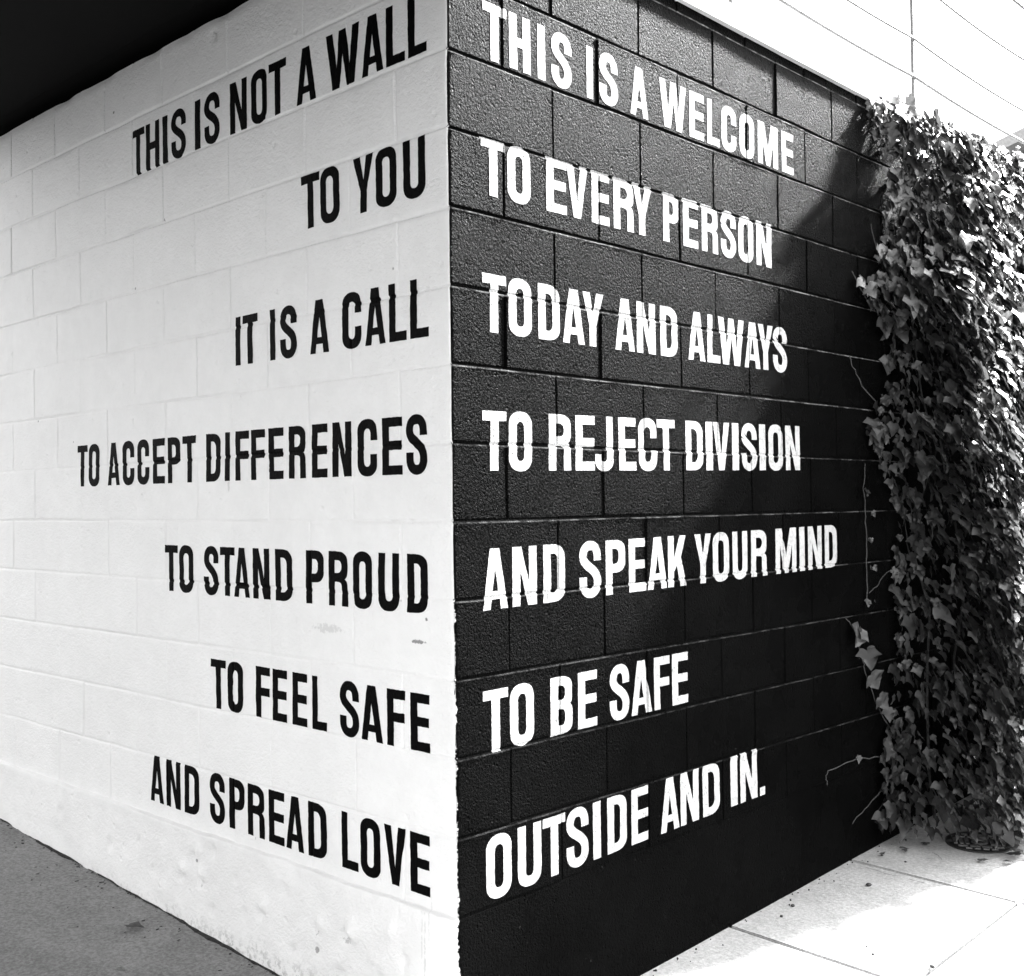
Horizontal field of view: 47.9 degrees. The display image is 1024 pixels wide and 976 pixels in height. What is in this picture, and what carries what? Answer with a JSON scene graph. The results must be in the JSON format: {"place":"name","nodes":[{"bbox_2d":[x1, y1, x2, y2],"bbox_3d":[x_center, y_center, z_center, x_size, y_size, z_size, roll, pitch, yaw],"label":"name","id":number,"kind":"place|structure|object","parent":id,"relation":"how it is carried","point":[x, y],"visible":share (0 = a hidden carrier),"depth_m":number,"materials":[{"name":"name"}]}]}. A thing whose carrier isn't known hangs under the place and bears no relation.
{"place":"outdoors","nodes":[
{"label":"outdoors","id":0,"kind":"place"},
{"bbox_2d":[0,820,275,975],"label":"driveway","id":1,"kind":"structure","parent":0,"point":[42,933],"depth_m":3.74,"materials":[{"name":"grey asphalt"}]},
{"bbox_2d":[125,921,143,927],"bbox_3d":[-1.235,1.425,3.759,0.056,0.015,0.059,0,-1,-36],"label":"fallen leaf","id":2,"kind":"object","parent":1,"relation":"on","point":[135,924],"visible":1,"depth_m":3.76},
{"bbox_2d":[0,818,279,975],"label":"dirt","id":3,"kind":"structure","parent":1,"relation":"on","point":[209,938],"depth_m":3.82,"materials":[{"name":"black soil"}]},
{"bbox_2d":[641,779,1023,975],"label":"sidewalk","id":4,"kind":"structure","parent":0,"point":[937,901],"depth_m":3.83,"materials":[{"name":"concrete"}]},
{"bbox_2d":[927,900,1023,975],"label":"joint","id":5,"kind":"object","parent":4,"relation":"in","point":[973,939],"depth_m":3.70,"materials":[{"name":"grey concrete"}]},
{"bbox_2d":[945,832,1009,853],"bbox_3d":[1.865,1.423,4.600,0.256,0.029,0.256,-1,1,16],"label":"utility cover","id":6,"kind":"object","parent":4,"relation":"on","point":[966,842],"visible":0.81,"depth_m":4.57,"materials":[{"name":"metal"}]},
{"bbox_2d":[726,0,1023,141],"label":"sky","id":7,"kind":"structure","parent":0,"point":[936,26],"materials":[{"name":"white"}]},
{"label":"ground","id":8,"kind":"structure","parent":0,"visible":0},
{"bbox_2d":[0,0,1023,975],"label":"building","id":9,"kind":"structure","parent":8,"relation":"on","point":[436,456],"depth_m":3.62,"materials":[{"name":"white paint"}]},
{"bbox_2d":[721,0,1023,147],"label":"railing","id":10,"kind":"object","parent":9,"relation":"on","point":[912,75],"visible":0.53,"depth_m":5.10,"materials":[{"name":"grey metal"}]},
{"bbox_2d":[825,85,1023,854],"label":"ivy","id":11,"kind":"object","parent":9,"relation":"attached to","point":[990,211],"visible":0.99,"depth_m":4.72,"materials":[{"name":"grey plant"}]},
{"bbox_2d":[995,127,1023,161],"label":"house","id":12,"kind":"structure","parent":8,"relation":"on","point":[1009,143],"depth_m":14.35,"materials":[{"name":"grey"}]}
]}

